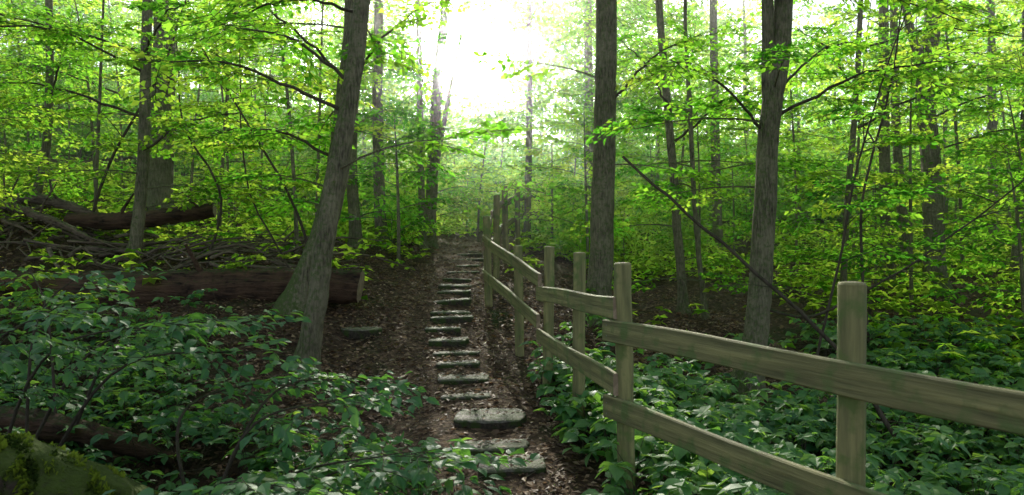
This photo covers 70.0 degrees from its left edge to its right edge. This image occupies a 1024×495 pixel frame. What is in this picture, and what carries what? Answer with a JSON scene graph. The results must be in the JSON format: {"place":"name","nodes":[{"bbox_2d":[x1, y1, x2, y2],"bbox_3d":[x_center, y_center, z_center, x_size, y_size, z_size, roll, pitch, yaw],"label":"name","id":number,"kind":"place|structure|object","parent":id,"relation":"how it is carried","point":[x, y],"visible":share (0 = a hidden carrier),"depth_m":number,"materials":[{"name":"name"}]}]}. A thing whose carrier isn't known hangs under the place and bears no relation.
{"place":"outdoors","nodes":[
{"label":"outdoors","id":0,"kind":"place"},
{"bbox_2d":[0,0,1021,161],"label":"sky","id":1,"kind":"structure","parent":0,"point":[472,41],"materials":[{"name":"white"}]},
{"bbox_2d":[0,153,1023,494],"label":"ground","id":2,"kind":"structure","parent":0,"point":[378,311],"depth_m":8.59,"materials":[{"name":"soil"}]},
{"bbox_2d":[3,179,91,212],"bbox_3d":[-7.301,-0.736,11.097,2.426,0.761,0.442,0,0,0],"label":"fallen log","id":3,"kind":"object","parent":2,"relation":"on","point":[55,201],"visible":0.62,"depth_m":11.06,"materials":[{"name":"brown wood"}]},
{"bbox_2d":[0,431,158,494],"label":"mossy boulder","id":4,"kind":"object","parent":2,"relation":"on","point":[30,464],"visible":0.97,"depth_m":3.04,"materials":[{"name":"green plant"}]},
{"bbox_2d":[0,405,176,467],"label":"rotten log","id":5,"kind":"object","parent":2,"relation":"on","point":[55,423],"visible":0.72,"depth_m":5.04,"materials":[{"name":"brown wood"}]},
{"bbox_2d":[0,0,180,225],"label":"beech tree","id":6,"kind":"object","parent":2,"relation":"on","point":[46,148],"visible":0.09,"depth_m":11.98,"materials":[{"name":"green plant"}]},
{"bbox_2d":[0,0,306,272],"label":"beech tree","id":7,"kind":"object","parent":2,"relation":"on","point":[139,204],"visible":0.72,"depth_m":9.96,"materials":[{"name":"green plant"}]},
{"bbox_2d":[18,0,289,237],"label":"beech tree","id":8,"kind":"object","parent":2,"relation":"on","point":[161,170],"visible":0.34,"depth_m":12.81,"materials":[{"name":"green plant"}]},
{"bbox_2d":[45,0,280,268],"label":"leaning sapling","id":9,"kind":"object","parent":2,"relation":"on","point":[121,139],"visible":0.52,"depth_m":10.35,"materials":[{"name":"green plant"}]},
{"bbox_2d":[0,264,330,447],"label":"elder shrub","id":10,"kind":"object","parent":2,"relation":"on","point":[207,327],"visible":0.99,"depth_m":4.03,"materials":[{"name":"green plant"}]},
{"bbox_2d":[0,243,364,306],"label":"fallen log","id":11,"kind":"object","parent":2,"relation":"on","point":[345,286],"visible":0.53,"depth_m":8.52,"materials":[{"name":"brown wood"}]},
{"bbox_2d":[0,204,417,272],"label":"brushwood pile","id":12,"kind":"object","parent":2,"relation":"on","point":[220,248],"visible":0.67,"depth_m":10.27,"materials":[{"name":"brown wood"}]},
{"bbox_2d":[1,166,94,241],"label":"fallen log","id":13,"kind":"object","parent":12,"relation":"on","point":[29,212],"visible":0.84,"depth_m":10.51,"materials":[{"name":"brown wood"}]},
{"bbox_2d":[63,189,216,229],"bbox_3d":[-5.476,-0.553,10.750,2.300,0.590,0.312,0,0,6],"label":"fallen log","id":14,"kind":"object","parent":12,"relation":"on","point":[121,220],"visible":0.87,"depth_m":10.67,"materials":[{"name":"brown wood"}]},
{"bbox_2d":[0,288,480,494],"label":"bramble patch","id":15,"kind":"object","parent":2,"relation":"on","point":[253,465],"visible":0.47,"depth_m":5.53,"materials":[{"name":"green plant"}]},
{"bbox_2d":[150,33,359,269],"bbox_3d":[-3.380,-1.048,8.790,2.519,3.529,1.907,0,0,25],"label":"leaning sapling","id":16,"kind":"object","parent":2,"relation":"on","point":[232,148],"visible":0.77,"depth_m":8.88,"materials":[{"name":"green plant"}]},
{"bbox_2d":[167,0,355,316],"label":"beech tree","id":17,"kind":"object","parent":2,"relation":"on","point":[293,296],"visible":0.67,"depth_m":8.45,"materials":[{"name":"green plant"}]},
{"bbox_2d":[102,370,539,494],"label":"elder shrub","id":18,"kind":"object","parent":2,"relation":"on","point":[366,483],"visible":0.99,"depth_m":3.54,"materials":[{"name":"green plant"}]},
{"bbox_2d":[297,0,413,247],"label":"beech tree","id":19,"kind":"object","parent":2,"relation":"on","point":[376,101],"visible":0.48,"depth_m":13.91,"materials":[{"name":"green plant"}]},
{"bbox_2d":[341,326,381,338],"bbox_3d":[-1.722,0.956,8.286,0.485,0.117,0.490,2,-1,0],"label":"round stepping stone","id":20,"kind":"object","parent":2,"relation":"on","point":[359,333],"visible":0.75,"depth_m":8.10,"materials":[{"name":"grey stone"}]},
{"bbox_2d":[267,0,522,381],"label":"beech tree","id":21,"kind":"object","parent":2,"relation":"on","point":[310,340],"visible":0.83,"depth_m":6.96,"materials":[{"name":"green plant"}]},
{"bbox_2d":[0,0,472,155],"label":"overhanging branch","id":22,"kind":"object","parent":21,"relation":"attached to","point":[70,34],"visible":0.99,"depth_m":8.09,"materials":[{"name":"green plant"}]},
{"bbox_2d":[347,30,465,252],"bbox_3d":[-2.908,-5.105,12.241,4.072,11.111,3.509,0,0,-31],"label":"beech tree","id":23,"kind":"object","parent":2,"relation":"on","point":[355,228],"visible":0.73,"depth_m":12.41,"materials":[{"name":"green plant"}]},
{"bbox_2d":[368,0,491,248],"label":"beech tree","id":24,"kind":"object","parent":2,"relation":"on","point":[437,83],"visible":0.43,"depth_m":15.95,"materials":[{"name":"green plant"}]},
{"bbox_2d":[383,0,478,249],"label":"beech tree","id":25,"kind":"object","parent":2,"relation":"on","point":[421,192],"visible":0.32,"depth_m":14.93,"materials":[{"name":"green plant"}]},
{"bbox_2d":[424,251,545,494],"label":"stone steps","id":26,"kind":"structure","parent":2,"relation":"on","point":[475,419],"depth_m":6.40,"materials":[{"name":"grey stone"}]},
{"bbox_2d":[372,233,601,494],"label":"footpath","id":27,"kind":"structure","parent":2,"relation":"on","point":[515,485],"depth_m":6.69,"materials":[{"name":"soil"}]},
{"bbox_2d":[13,240,994,494],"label":"fallen twigs","id":28,"kind":"object","parent":2,"relation":"on","point":[431,356],"visible":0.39,"depth_m":7.87,"materials":[{"name":"brown wood"}]},
{"bbox_2d":[0,199,1019,494],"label":"leaf litter","id":29,"kind":"object","parent":2,"relation":"on","point":[502,383],"visible":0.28,"depth_m":7.77,"materials":[{"name":"brown plant"}]},
{"bbox_2d":[0,0,1023,338],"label":"forest understory","id":30,"kind":"object","parent":2,"relation":"on","point":[1010,172],"visible":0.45,"depth_m":13.05,"materials":[{"name":"green plant"}]},
{"bbox_2d":[0,0,1023,226],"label":"forest canopy","id":31,"kind":"object","parent":2,"relation":"on","point":[628,8],"visible":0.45,"depth_m":17.30,"materials":[{"name":"green plant"}]},
{"bbox_2d":[0,0,1023,265],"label":"background forest","id":32,"kind":"object","parent":2,"relation":"on","point":[410,194],"visible":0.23,"depth_m":28.06,"materials":[{"name":"green plant"}]},
{"bbox_2d":[0,149,1023,373],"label":"woodland plants","id":33,"kind":"object","parent":2,"relation":"on","point":[639,265],"visible":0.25,"depth_m":12.84,"materials":[{"name":"green plant"}]},
{"bbox_2d":[508,0,595,238],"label":"beech tree","id":34,"kind":"object","parent":2,"relation":"on","point":[528,159],"visible":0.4,"depth_m":17.96,"materials":[{"name":"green plant"}]},
{"bbox_2d":[537,0,593,245],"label":"beech tree","id":35,"kind":"object","parent":2,"relation":"on","point":[590,69],"visible":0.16,"depth_m":19.88,"materials":[{"name":"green plant"}]},
{"bbox_2d":[463,0,730,326],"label":"beech tree","id":36,"kind":"object","parent":2,"relation":"on","point":[602,222],"visible":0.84,"depth_m":9.37,"materials":[{"name":"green plant"}]},
{"bbox_2d":[569,0,809,314],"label":"beech tree","id":37,"kind":"object","parent":2,"relation":"on","point":[682,296],"visible":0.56,"depth_m":10.96,"materials":[{"name":"green plant"}]},
{"bbox_2d":[661,0,731,252],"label":"beech tree","id":38,"kind":"object","parent":2,"relation":"on","point":[718,232],"visible":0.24,"depth_m":19.45,"materials":[{"name":"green plant"}]},
{"bbox_2d":[585,0,822,396],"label":"beech tree","id":39,"kind":"object","parent":2,"relation":"on","point":[775,55],"visible":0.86,"depth_m":7.87,"materials":[{"name":"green plant"}]},
{"bbox_2d":[594,0,1023,168],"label":"overhanging branch","id":40,"kind":"object","parent":39,"relation":"attached to","point":[998,29],"visible":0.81,"depth_m":8.69,"materials":[{"name":"green plant"}]},
{"bbox_2d":[770,179,1023,317],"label":"dead branch","id":41,"kind":"object","parent":39,"relation":"attached to","point":[876,284],"visible":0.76,"depth_m":7.33,"materials":[{"name":"brown wood"}]},
{"bbox_2d":[586,0,846,319],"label":"beech tree","id":42,"kind":"object","parent":2,"relation":"on","point":[703,295],"visible":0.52,"depth_m":10.49,"materials":[{"name":"green plant"}]},
{"bbox_2d":[481,182,1023,494],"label":"wooden fence","id":43,"kind":"object","parent":2,"relation":"on","point":[851,380],"visible":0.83,"depth_m":3.21,"materials":[{"name":"brown wood"}]},
{"bbox_2d":[518,313,1023,494],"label":"ground elder","id":44,"kind":"object","parent":2,"relation":"on","point":[807,418],"visible":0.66,"depth_m":5.88,"materials":[{"name":"green plant"}]},
{"bbox_2d":[622,156,941,436],"bbox_3d":[2.325,0.398,6.487,2.590,2.433,0.768,0,0,17],"label":"dead branch","id":45,"kind":"object","parent":44,"relation":"on","point":[885,421],"visible":0.77,"depth_m":6.36,"materials":[{"name":"brown wood"}]},
{"bbox_2d":[718,0,963,281],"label":"beech tree","id":46,"kind":"object","parent":2,"relation":"on","point":[803,257],"visible":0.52,"depth_m":10.96,"materials":[{"name":"green plant"}]},
{"bbox_2d":[779,1,981,391],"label":"leaning sapling","id":47,"kind":"object","parent":2,"relation":"on","point":[914,140],"visible":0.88,"depth_m":7.54,"materials":[{"name":"green plant"}]},
{"bbox_2d":[822,0,1019,282],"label":"beech tree","id":48,"kind":"object","parent":2,"relation":"on","point":[884,156],"visible":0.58,"depth_m":13.87,"materials":[{"name":"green plant"}]},
{"bbox_2d":[854,4,1022,276],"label":"beech tree","id":49,"kind":"object","parent":2,"relation":"on","point":[898,157],"visible":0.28,"depth_m":14.90,"materials":[{"name":"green plant"}]},
{"bbox_2d":[902,0,1020,296],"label":"beech tree","id":50,"kind":"object","parent":2,"relation":"on","point":[932,210],"visible":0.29,"depth_m":12.89,"materials":[{"name":"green plant"}]},
{"bbox_2d":[923,0,1016,250],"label":"beech tree","id":51,"kind":"object","parent":2,"relation":"on","point":[992,124],"visible":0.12,"depth_m":19.92,"materials":[{"name":"green plant"}]},
{"bbox_2d":[919,9,1023,274],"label":"beech tree","id":52,"kind":"object","parent":2,"relation":"on","point":[1014,252],"visible":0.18,"depth_m":14.94,"materials":[{"name":"green plant"}]}
]}

